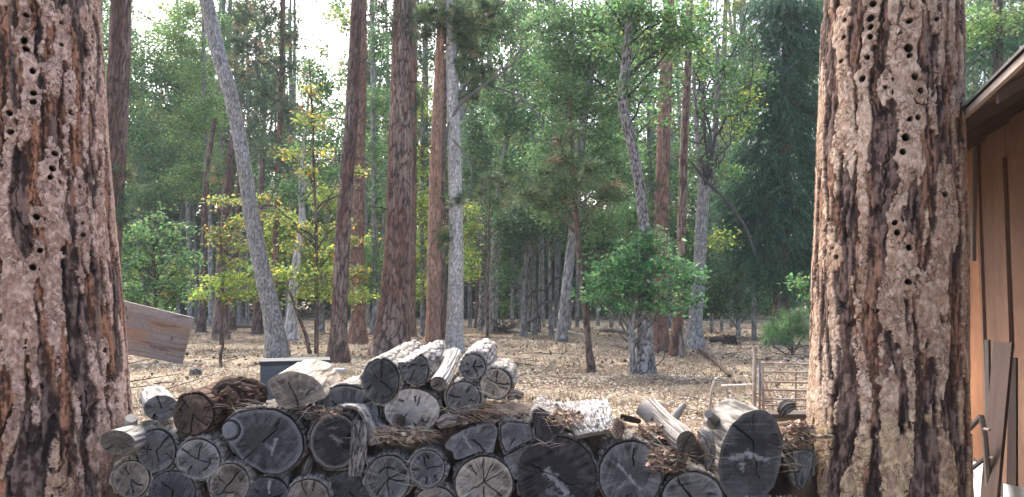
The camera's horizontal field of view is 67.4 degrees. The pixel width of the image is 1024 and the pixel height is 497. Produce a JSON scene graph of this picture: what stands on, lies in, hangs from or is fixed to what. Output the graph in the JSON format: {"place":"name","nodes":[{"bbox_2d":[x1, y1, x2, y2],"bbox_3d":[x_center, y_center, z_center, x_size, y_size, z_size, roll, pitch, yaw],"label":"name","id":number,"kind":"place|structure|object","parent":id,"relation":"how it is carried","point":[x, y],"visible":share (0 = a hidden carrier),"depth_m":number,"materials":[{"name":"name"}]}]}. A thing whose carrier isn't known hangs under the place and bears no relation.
{"place":"outdoors","nodes":[
{"label":"outdoors","id":0,"kind":"place"},
{"bbox_2d":[259,357,329,403],"bbox_3d":[-1.589,1.366,5.606,0.492,1.105,0.296,1,-3,-14],"label":"metal cabinet","id":1,"kind":"object","parent":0,"point":[270,368],"visible":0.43,"depth_m":5.48,"materials":[{"name":"grey metal"}]},
{"bbox_2d":[103,0,1020,250],"label":"sky","id":2,"kind":"structure","parent":0,"point":[325,32],"materials":[{"name":"white"}]},
{"bbox_2d":[128,300,1002,496],"bbox_3d":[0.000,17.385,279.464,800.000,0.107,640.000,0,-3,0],"label":"ground","id":3,"kind":"structure","parent":0,"point":[309,313],"depth_m":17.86,"materials":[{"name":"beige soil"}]},
{"bbox_2d":[0,0,133,496],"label":"pine tree","id":4,"kind":"object","parent":3,"relation":"on","point":[65,398],"visible":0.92,"depth_m":4.03,"materials":[{"name":"brown plant"}]},
{"bbox_2d":[103,0,146,264],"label":"pine tree","id":5,"kind":"object","parent":3,"relation":"on","point":[119,58],"visible":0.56,"depth_m":14.04,"materials":[{"name":"brown plant"}]},
{"bbox_2d":[124,301,193,363],"bbox_3d":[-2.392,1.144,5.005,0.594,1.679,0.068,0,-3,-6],"label":"weathered board","id":6,"kind":"object","parent":3,"relation":"on","point":[157,334],"visible":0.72,"depth_m":5.02,"materials":[{"name":"brown wood"}]},
{"bbox_2d":[121,201,213,311],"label":"oak tree","id":7,"kind":"object","parent":3,"relation":"on","point":[156,274],"visible":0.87,"depth_m":18.27,"materials":[{"name":"green plant"}]},
{"bbox_2d":[102,0,249,316],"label":"oak tree","id":8,"kind":"object","parent":3,"relation":"on","point":[149,197],"visible":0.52,"depth_m":38.38,"materials":[{"name":"green plant"}]},
{"bbox_2d":[136,0,235,326],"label":"oak tree","id":9,"kind":"object","parent":3,"relation":"on","point":[187,45],"visible":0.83,"depth_m":35.88,"materials":[{"name":"green plant"}]},
{"bbox_2d":[167,132,219,323],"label":"slender tree","id":10,"kind":"object","parent":3,"relation":"on","point":[195,282],"visible":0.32,"depth_m":38.84,"materials":[{"name":"green plant"}]},
{"bbox_2d":[190,118,216,332],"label":"pine tree","id":11,"kind":"object","parent":3,"relation":"on","point":[201,326],"visible":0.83,"depth_m":30.17,"materials":[{"name":"brown plant"}]},
{"bbox_2d":[182,185,258,344],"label":"oak sapling","id":12,"kind":"object","parent":3,"relation":"on","point":[240,276],"visible":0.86,"depth_m":21.39,"materials":[{"name":"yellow plant"}]},
{"bbox_2d":[200,98,265,339],"bbox_3d":[-9.468,-0.950,25.822,2.248,8.247,1.568,0,-3,0],"label":"pine tree","id":13,"kind":"object","parent":3,"relation":"on","point":[229,171],"visible":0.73,"depth_m":25.67,"materials":[{"name":"green plant"}]},
{"bbox_2d":[228,171,241,330],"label":"pine tree","id":14,"kind":"object","parent":3,"relation":"on","point":[232,313],"visible":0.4,"depth_m":31.95,"materials":[{"name":"brown plant"}]},
{"bbox_2d":[199,0,290,357],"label":"oak tree","id":15,"kind":"object","parent":3,"relation":"on","point":[276,343],"visible":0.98,"depth_m":19.07,"materials":[{"name":"grey plant"}]},
{"bbox_2d":[220,131,283,323],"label":"slender tree","id":16,"kind":"object","parent":3,"relation":"on","point":[256,182],"visible":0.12,"depth_m":37.34,"materials":[{"name":"green plant"}]},
{"bbox_2d":[251,158,264,333],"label":"pine tree","id":17,"kind":"object","parent":3,"relation":"on","point":[257,324],"visible":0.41,"depth_m":28.91,"materials":[{"name":"brown plant"}]},
{"bbox_2d":[217,0,315,295],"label":"pine tree","id":18,"kind":"object","parent":3,"relation":"on","point":[265,89],"visible":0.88,"depth_m":30.45,"materials":[{"name":"green plant"}]},
{"bbox_2d":[281,131,320,323],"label":"slender tree","id":19,"kind":"object","parent":3,"relation":"on","point":[309,187],"visible":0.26,"depth_m":38.86,"materials":[{"name":"green plant"}]},
{"bbox_2d":[237,60,380,353],"bbox_3d":[-5.117,-1.069,19.869,3.982,7.812,1.645,0,-3,0],"label":"oak sapling","id":20,"kind":"object","parent":3,"relation":"on","point":[326,254],"visible":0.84,"depth_m":19.81,"materials":[{"name":"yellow plant"}]},
{"bbox_2d":[258,51,369,339],"bbox_3d":[-6.721,-1.754,26.027,3.804,9.875,2.420,0,-3,0],"label":"oak tree","id":21,"kind":"object","parent":3,"relation":"on","point":[291,322],"visible":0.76,"depth_m":25.94,"materials":[{"name":"green plant"}]},
{"bbox_2d":[245,139,383,331],"bbox_3d":[-7.801,-0.500,30.762,6.111,7.905,2.814,0,-3,8],"label":"oak tree","id":22,"kind":"object","parent":3,"relation":"on","point":[309,249],"visible":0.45,"depth_m":30.61,"materials":[{"name":"green plant"}]},
{"bbox_2d":[325,0,376,362],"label":"pine tree","id":23,"kind":"object","parent":3,"relation":"on","point":[337,351],"visible":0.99,"depth_m":17.56,"materials":[{"name":"brown plant"}]},
{"bbox_2d":[344,0,376,343],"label":"pine tree","id":24,"kind":"object","parent":3,"relation":"on","point":[357,332],"visible":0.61,"depth_m":23.69,"materials":[{"name":"brown plant"}]},
{"bbox_2d":[334,133,386,327],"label":"slender tree","id":25,"kind":"object","parent":3,"relation":"on","point":[368,322],"visible":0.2,"depth_m":34.93,"materials":[{"name":"green plant"}]},
{"bbox_2d":[348,0,393,332],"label":"oak tree","id":26,"kind":"object","parent":3,"relation":"on","point":[373,139],"visible":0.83,"depth_m":30.25,"materials":[{"name":"green plant"}]},
{"bbox_2d":[366,0,432,356],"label":"pine tree","id":27,"kind":"object","parent":3,"relation":"on","point":[392,327],"visible":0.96,"depth_m":19.57,"materials":[{"name":"brown plant"}]},
{"bbox_2d":[410,0,432,336],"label":"pine tree","id":28,"kind":"object","parent":3,"relation":"on","point":[416,102],"visible":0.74,"depth_m":27.14,"materials":[{"name":"brown plant"}]},
{"bbox_2d":[440,59,446,338],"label":"pine tree","id":29,"kind":"object","parent":3,"relation":"on","point":[443,264],"visible":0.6,"depth_m":25.29,"materials":[{"name":"brown plant"}]},
{"bbox_2d":[393,0,506,344],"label":"pine tree","id":30,"kind":"object","parent":3,"relation":"on","point":[466,25],"visible":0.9,"depth_m":21.11,"materials":[{"name":"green plant"}]},
{"bbox_2d":[416,46,492,335],"bbox_3d":[-2.584,-2.262,28.425,3.854,11.160,2.430,0,-3,0],"label":"oak tree","id":31,"kind":"object","parent":3,"relation":"on","point":[421,292],"visible":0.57,"depth_m":28.26,"materials":[{"name":"green plant"}]},
{"bbox_2d":[104,400,818,496],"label":"bark litter","id":32,"kind":"object","parent":3,"relation":"on","point":[782,486],"visible":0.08,"depth_m":4.08,"materials":[{"name":"brown plant"}]},
{"bbox_2d":[109,453,162,496],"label":"firewood log","id":33,"kind":"object","parent":32,"relation":"on","point":[132,476],"visible":0.55,"depth_m":3.94,"materials":[{"name":"grey wood"}]},
{"bbox_2d":[148,466,206,496],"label":"firewood log","id":34,"kind":"object","parent":32,"relation":"on","point":[175,481],"visible":0.56,"depth_m":3.94,"materials":[{"name":"grey wood"}]},
{"bbox_2d":[136,417,187,472],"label":"firewood log","id":35,"kind":"object","parent":34,"relation":"on","point":[157,451],"visible":0.59,"depth_m":3.95,"materials":[{"name":"grey wood"}]},
{"bbox_2d":[100,414,157,454],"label":"firewood log","id":36,"kind":"object","parent":35,"relation":"on","point":[129,436],"visible":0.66,"depth_m":3.86,"materials":[{"name":"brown wood"}]},
{"bbox_2d":[139,385,176,420],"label":"firewood log","id":37,"kind":"object","parent":35,"relation":"on","point":[158,403],"visible":0.96,"depth_m":3.95,"materials":[{"name":"grey wood"}]},
{"bbox_2d":[175,425,232,480],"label":"firewood log","id":38,"kind":"object","parent":34,"relation":"on","point":[202,456],"visible":0.7,"depth_m":3.95,"materials":[{"name":"grey wood"}]},
{"bbox_2d":[173,381,234,435],"bbox_3d":[-1.637,0.862,4.178,0.258,0.260,0.446,0,-3,0],"label":"firewood log","id":39,"kind":"object","parent":38,"relation":"on","point":[197,411],"visible":0.76,"depth_m":3.96,"materials":[{"name":"brown wood"}]},
{"bbox_2d":[206,456,259,496],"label":"firewood log","id":40,"kind":"object","parent":32,"relation":"on","point":[234,476],"visible":0.59,"depth_m":3.94,"materials":[{"name":"grey wood"}]},
{"bbox_2d":[245,471,293,496],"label":"firewood log","id":41,"kind":"object","parent":32,"relation":"on","point":[270,485],"visible":0.46,"depth_m":3.94,"materials":[{"name":"grey wood"}]},
{"bbox_2d":[222,399,314,474],"bbox_3d":[-1.279,1.011,4.189,0.453,0.380,0.510,0,-3,0],"label":"firewood log","id":42,"kind":"object","parent":41,"relation":"on","point":[273,438],"visible":0.68,"depth_m":3.95,"materials":[{"name":"grey wood"}]},
{"bbox_2d":[210,375,267,410],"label":"rotten log","id":43,"kind":"object","parent":42,"relation":"on","point":[224,383],"visible":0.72,"depth_m":4.07,"materials":[{"name":"brown wood"}]},
{"bbox_2d":[268,359,340,408],"bbox_3d":[-1.106,0.727,4.159,0.302,0.217,0.435,0,-3,0],"label":"firewood log","id":44,"kind":"object","parent":42,"relation":"on","point":[305,382],"visible":0.98,"depth_m":3.95,"materials":[{"name":"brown wood"}]},
{"bbox_2d":[288,471,333,496],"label":"firewood log","id":45,"kind":"object","parent":32,"relation":"on","point":[315,484],"visible":0.47,"depth_m":3.94,"materials":[{"name":"grey wood"}]},
{"bbox_2d":[330,465,370,496],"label":"firewood log","id":46,"kind":"object","parent":32,"relation":"on","point":[344,483],"visible":0.43,"depth_m":3.98,"materials":[{"name":"grey wood"}]},
{"bbox_2d":[307,406,368,470],"bbox_3d":[-0.923,0.998,4.172,0.335,0.333,0.447,0,-3,0],"label":"firewood log","id":47,"kind":"object","parent":46,"relation":"on","point":[329,439],"visible":0.59,"depth_m":3.95,"materials":[{"name":"grey wood"}]},
{"bbox_2d":[315,375,385,421],"bbox_3d":[-0.830,0.873,4.259,0.378,0.330,0.487,-1,-3,11],"label":"firewood log","id":48,"kind":"object","parent":47,"relation":"on","point":[348,390],"visible":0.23,"depth_m":4.04,"materials":[{"name":"grey wood"}]},
{"bbox_2d":[338,403,387,445],"bbox_3d":[-0.758,0.907,4.008,0.239,0.211,0.231,-1,-3,15],"label":"bark slab","id":49,"kind":"object","parent":47,"relation":"on","point":[364,411],"depth_m":3.93,"materials":[{"name":"grey wood"}]},
{"bbox_2d":[349,420,367,475],"bbox_3d":[-0.777,1.005,3.874,0.094,0.274,0.068,1,-3,-15],"label":"bark slab","id":50,"kind":"object","parent":49,"relation":"hanging from","point":[358,450],"depth_m":3.86,"materials":[{"name":"grey wood"}]},
{"bbox_2d":[212,385,816,496],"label":"leaf scraps","id":51,"kind":"object","parent":47,"relation":"on","point":[789,427],"visible":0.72,"depth_m":3.95,"materials":[{"name":"brown plant"}]},
{"bbox_2d":[363,447,414,496],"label":"firewood log","id":52,"kind":"object","parent":46,"relation":"on","point":[381,478],"visible":0.7,"depth_m":3.94,"materials":[{"name":"grey wood"}]},
{"bbox_2d":[382,378,447,432],"bbox_3d":[-0.519,0.837,4.233,0.329,0.299,0.472,0,-3,0],"label":"firewood log","id":53,"kind":"object","parent":52,"relation":"on","point":[409,402],"visible":0.62,"depth_m":4.00,"materials":[{"name":"grey wood"}]},
{"bbox_2d":[360,340,423,405],"bbox_3d":[-0.648,0.685,4.286,0.239,0.316,0.612,0,-3,8],"label":"firewood log","id":54,"kind":"object","parent":53,"relation":"on","point":[382,381],"visible":0.73,"depth_m":3.99,"materials":[{"name":"grey wood"}]},
{"bbox_2d":[397,340,448,386],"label":"firewood log","id":55,"kind":"object","parent":53,"relation":"on","point":[421,366],"visible":0.94,"depth_m":4.01,"materials":[{"name":"grey wood"}]},
{"bbox_2d":[414,478,457,496],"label":"firewood log","id":56,"kind":"object","parent":32,"relation":"on","point":[445,488],"visible":0.31,"depth_m":3.96,"materials":[{"name":"grey wood"}]},
{"bbox_2d":[405,443,449,489],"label":"firewood log","id":57,"kind":"object","parent":56,"relation":"on","point":[431,460],"visible":0.8,"depth_m":3.94,"materials":[{"name":"grey wood"}]},
{"bbox_2d":[452,451,514,496],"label":"firewood log","id":58,"kind":"object","parent":32,"relation":"on","point":[481,474],"visible":0.69,"depth_m":3.94,"materials":[{"name":"grey wood"}]},
{"bbox_2d":[445,421,497,458],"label":"split log","id":59,"kind":"object","parent":58,"relation":"on","point":[466,441],"visible":0.73,"depth_m":3.95,"materials":[{"name":"grey wood"}]},
{"bbox_2d":[444,372,486,415],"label":"firewood log","id":60,"kind":"object","parent":59,"relation":"on","point":[457,392],"visible":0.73,"depth_m":3.99,"materials":[{"name":"grey wood"}]},
{"bbox_2d":[430,347,461,390],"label":"firewood log","id":61,"kind":"object","parent":60,"relation":"on","point":[441,378],"visible":1,"depth_m":4.02,"materials":[{"name":"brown wood"}]},
{"bbox_2d":[458,338,496,381],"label":"firewood log","id":62,"kind":"object","parent":60,"relation":"on","point":[478,358],"visible":0.94,"depth_m":4.00,"materials":[{"name":"grey wood"}]},
{"bbox_2d":[476,358,517,400],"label":"firewood log","id":63,"kind":"object","parent":60,"relation":"on","point":[503,369],"visible":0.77,"depth_m":4.01,"materials":[{"name":"grey wood"}]},
{"bbox_2d":[504,444,532,479],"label":"split log","id":64,"kind":"object","parent":58,"relation":"on","point":[512,457],"visible":0.48,"depth_m":3.96,"materials":[{"name":"grey wood"}]},
{"bbox_2d":[497,403,536,454],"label":"split log","id":65,"kind":"object","parent":64,"relation":"on","point":[516,434],"visible":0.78,"depth_m":3.95,"materials":[{"name":"grey wood"}]},
{"bbox_2d":[516,426,599,496],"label":"firewood log","id":66,"kind":"object","parent":32,"relation":"on","point":[566,468],"visible":0.74,"depth_m":3.94,"materials":[{"name":"grey wood"}]},
{"bbox_2d":[529,395,566,445],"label":"split log","id":67,"kind":"object","parent":66,"relation":"on","point":[545,433],"visible":0.81,"depth_m":3.94,"materials":[{"name":"grey wood"}]},
{"bbox_2d":[556,399,612,438],"bbox_3d":[0.395,0.912,4.127,0.294,0.161,0.367,0,-3,0],"label":"wood chunk","id":68,"kind":"object","parent":66,"relation":"on","point":[599,422],"visible":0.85,"depth_m":4.05,"materials":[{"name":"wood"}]},
{"bbox_2d":[592,417,664,496],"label":"firewood log","id":69,"kind":"object","parent":32,"relation":"on","point":[624,471],"visible":0.62,"depth_m":3.94,"materials":[{"name":"grey wood"}]},
{"bbox_2d":[636,398,695,452],"bbox_3d":[0.834,0.927,4.055,0.190,0.226,0.431,1,-4,-24],"label":"firewood log","id":70,"kind":"object","parent":32,"relation":"on","point":[681,437],"visible":0.94,"depth_m":4.00,"materials":[{"name":"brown wood"}]},
{"bbox_2d":[660,462,724,496],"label":"firewood log","id":71,"kind":"object","parent":32,"relation":"on","point":[698,482],"visible":0.52,"depth_m":3.94,"materials":[{"name":"grey wood"}]},
{"bbox_2d":[697,428,715,470],"bbox_3d":[1.001,1.034,3.935,0.089,0.217,0.080,0,-3,0],"label":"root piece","id":72,"kind":"object","parent":71,"relation":"on","point":[706,437],"visible":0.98,"depth_m":3.92,"materials":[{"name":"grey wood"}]},
{"bbox_2d":[701,398,782,496],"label":"firewood log","id":73,"kind":"object","parent":71,"relation":"on","point":[752,443],"visible":0.85,"depth_m":3.95,"materials":[{"name":"grey wood"}]},
{"bbox_2d":[781,432,816,490],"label":"split log","id":74,"kind":"object","parent":32,"relation":"on","point":[797,479],"visible":0.57,"depth_m":3.95,"materials":[{"name":"grey wood"}]},
{"bbox_2d":[446,132,505,326],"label":"slender tree","id":75,"kind":"object","parent":3,"relation":"on","point":[469,298],"visible":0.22,"depth_m":35.59,"materials":[{"name":"green plant"}]},
{"bbox_2d":[128,318,828,486],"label":"fallen leaves","id":76,"kind":"object","parent":3,"relation":"on","point":[608,375],"depth_m":14.71,"materials":[{"name":"beige plant"}]},
{"bbox_2d":[448,103,511,330],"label":"oak tree","id":77,"kind":"object","parent":3,"relation":"on","point":[484,147],"visible":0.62,"depth_m":32.66,"materials":[{"name":"green plant"}]},
{"bbox_2d":[471,167,518,337],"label":"young pine","id":78,"kind":"object","parent":3,"relation":"on","point":[493,186],"visible":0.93,"depth_m":23.08,"materials":[{"name":"green plant"}]},
{"bbox_2d":[441,0,552,351],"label":"oak tree","id":79,"kind":"object","parent":3,"relation":"on","point":[454,335],"visible":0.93,"depth_m":21.01,"materials":[{"name":"grey plant"}]},
{"bbox_2d":[459,0,568,332],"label":"oak tree","id":80,"kind":"object","parent":3,"relation":"on","point":[501,109],"visible":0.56,"depth_m":30.23,"materials":[{"name":"green plant"}]},
{"bbox_2d":[493,131,560,335],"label":"slender tree","id":81,"kind":"object","parent":3,"relation":"on","point":[534,314],"visible":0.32,"depth_m":28.45,"materials":[{"name":"green plant"}]},
{"bbox_2d":[500,126,559,332],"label":"slender tree","id":82,"kind":"object","parent":3,"relation":"on","point":[526,138],"visible":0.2,"depth_m":29.52,"materials":[{"name":"green plant"}]},
{"bbox_2d":[513,132,566,335],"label":"slender tree","id":83,"kind":"object","parent":3,"relation":"on","point":[550,321],"visible":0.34,"depth_m":27.92,"materials":[{"name":"green plant"}]},
{"bbox_2d":[472,178,634,335],"bbox_3d":[1.793,0.362,28.021,6.538,5.875,2.612,0,-3,0],"label":"oak tree","id":84,"kind":"object","parent":3,"relation":"on","point":[513,233],"visible":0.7,"depth_m":27.88,"materials":[{"name":"green plant"}]},
{"bbox_2d":[101,0,1023,319],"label":"wood","id":85,"kind":"object","parent":3,"relation":"on","point":[381,68],"depth_m":49.49,"materials":[{"name":"green plant"}]},
{"bbox_2d":[508,95,632,373],"bbox_3d":[1.184,-0.264,15.406,2.716,5.700,1.069,0,-3,0],"label":"pine tree","id":86,"kind":"object","parent":3,"relation":"on","point":[571,183],"visible":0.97,"depth_m":15.38,"materials":[{"name":"green plant"}]},
{"bbox_2d":[507,0,653,341],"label":"oak tree","id":87,"kind":"object","parent":3,"relation":"on","point":[578,65],"visible":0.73,"depth_m":24.52,"materials":[{"name":"green plant"}]},
{"bbox_2d":[567,222,711,373],"bbox_3d":[2.516,1.032,14.941,2.886,3.060,1.618,0,-3,0],"label":"oak bush","id":88,"kind":"object","parent":3,"relation":"on","point":[633,278],"visible":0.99,"depth_m":14.80,"materials":[{"name":"green plant"}]},
{"bbox_2d":[576,21,722,306],"bbox_3d":[5.086,-2.546,27.720,5.554,11.648,3.057,0,-3,0],"label":"oak tree","id":89,"kind":"object","parent":3,"relation":"on","point":[629,213],"visible":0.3,"depth_m":27.54,"materials":[{"name":"green plant"}]},
{"bbox_2d":[576,0,726,374],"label":"oak tree","id":90,"kind":"object","parent":3,"relation":"on","point":[632,18],"visible":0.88,"depth_m":15.16,"materials":[{"name":"green plant"}]},
{"bbox_2d":[646,0,685,351],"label":"pine tree","id":91,"kind":"object","parent":3,"relation":"on","point":[664,168],"visible":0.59,"depth_m":20.59,"materials":[{"name":"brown plant"}]},
{"bbox_2d":[644,131,697,327],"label":"slender tree","id":92,"kind":"object","parent":3,"relation":"on","point":[674,153],"visible":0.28,"depth_m":34.17,"materials":[{"name":"green plant"}]},
{"bbox_2d":[668,0,707,356],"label":"pine tree","id":93,"kind":"object","parent":3,"relation":"on","point":[677,347],"visible":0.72,"depth_m":19.13,"materials":[{"name":"brown plant"}]},
{"bbox_2d":[687,130,730,331],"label":"slender tree","id":94,"kind":"object","parent":3,"relation":"on","point":[711,200],"visible":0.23,"depth_m":30.25,"materials":[{"name":"green plant"}]},
{"bbox_2d":[674,0,806,349],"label":"oak tree","id":95,"kind":"object","parent":3,"relation":"on","point":[694,338],"visible":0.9,"depth_m":21.50,"materials":[{"name":"green plant"}]},
{"bbox_2d":[684,223,797,336],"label":"oak sapling","id":96,"kind":"object","parent":3,"relation":"on","point":[717,298],"visible":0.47,"depth_m":26.82,"materials":[{"name":"green plant"}]},
{"bbox_2d":[721,349,808,409],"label":"gate","id":97,"kind":"structure","parent":3,"relation":"on","point":[762,382],"depth_m":7.95,"materials":[{"name":"wood"}]},
{"bbox_2d":[707,0,823,344],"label":"cedar tree","id":98,"kind":"object","parent":3,"relation":"on","point":[782,220],"visible":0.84,"depth_m":23.20,"materials":[{"name":"green plant"}]},
{"bbox_2d":[753,302,810,355],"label":"young pine","id":99,"kind":"object","parent":3,"relation":"on","point":[800,328],"visible":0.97,"depth_m":19.27,"materials":[{"name":"green plant"}]},
{"bbox_2d":[777,272,810,304],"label":"oak sapling","id":100,"kind":"object","parent":3,"relation":"on","point":[797,281],"visible":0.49,"depth_m":13.82,"materials":[{"name":"green plant"}]},
{"bbox_2d":[806,0,973,496],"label":"pine tree","id":101,"kind":"object","parent":3,"relation":"on","point":[889,395],"visible":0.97,"depth_m":3.90,"materials":[{"name":"brown plant"}]},
{"bbox_2d":[961,44,1023,495],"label":"shed","id":102,"kind":"structure","parent":3,"relation":"on","point":[993,105],"depth_m":5.81,"materials":[{"name":"brown wood"}]},
{"bbox_2d":[984,340,990,421],"bbox_3d":[3.720,1.206,5.991,0.046,0.974,0.358,-2,-4,35],"label":"plank","id":103,"kind":"object","parent":102,"relation":"attached to","point":[987,351],"visible":0.48,"depth_m":6.06,"materials":[{"name":"grey wood"}]},
{"bbox_2d":[980,342,1013,496],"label":"plank","id":104,"kind":"object","parent":102,"relation":"attached to","point":[1000,385],"visible":0.88,"depth_m":5.00,"materials":[{"name":"brown wood"}]},
{"bbox_2d":[970,414,994,496],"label":"bar frame","id":105,"kind":"object","parent":104,"relation":"on","point":[984,429],"visible":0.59,"depth_m":4.77,"materials":[{"name":"metal"}]},
{"bbox_2d":[965,0,1023,101],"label":"cedar tree","id":106,"kind":"object","parent":3,"relation":"on","point":[997,22],"visible":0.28,"depth_m":21.66,"materials":[{"name":"green plant"}]},
{"bbox_2d":[1006,357,1017,485],"bbox_3d":[3.433,1.282,5.270,0.074,1.033,0.544,-2,-4,37],"label":"plank","id":107,"kind":"object","parent":3,"relation":"on","point":[1012,454],"visible":0.88,"depth_m":5.28,"materials":[{"name":"brown wood"}]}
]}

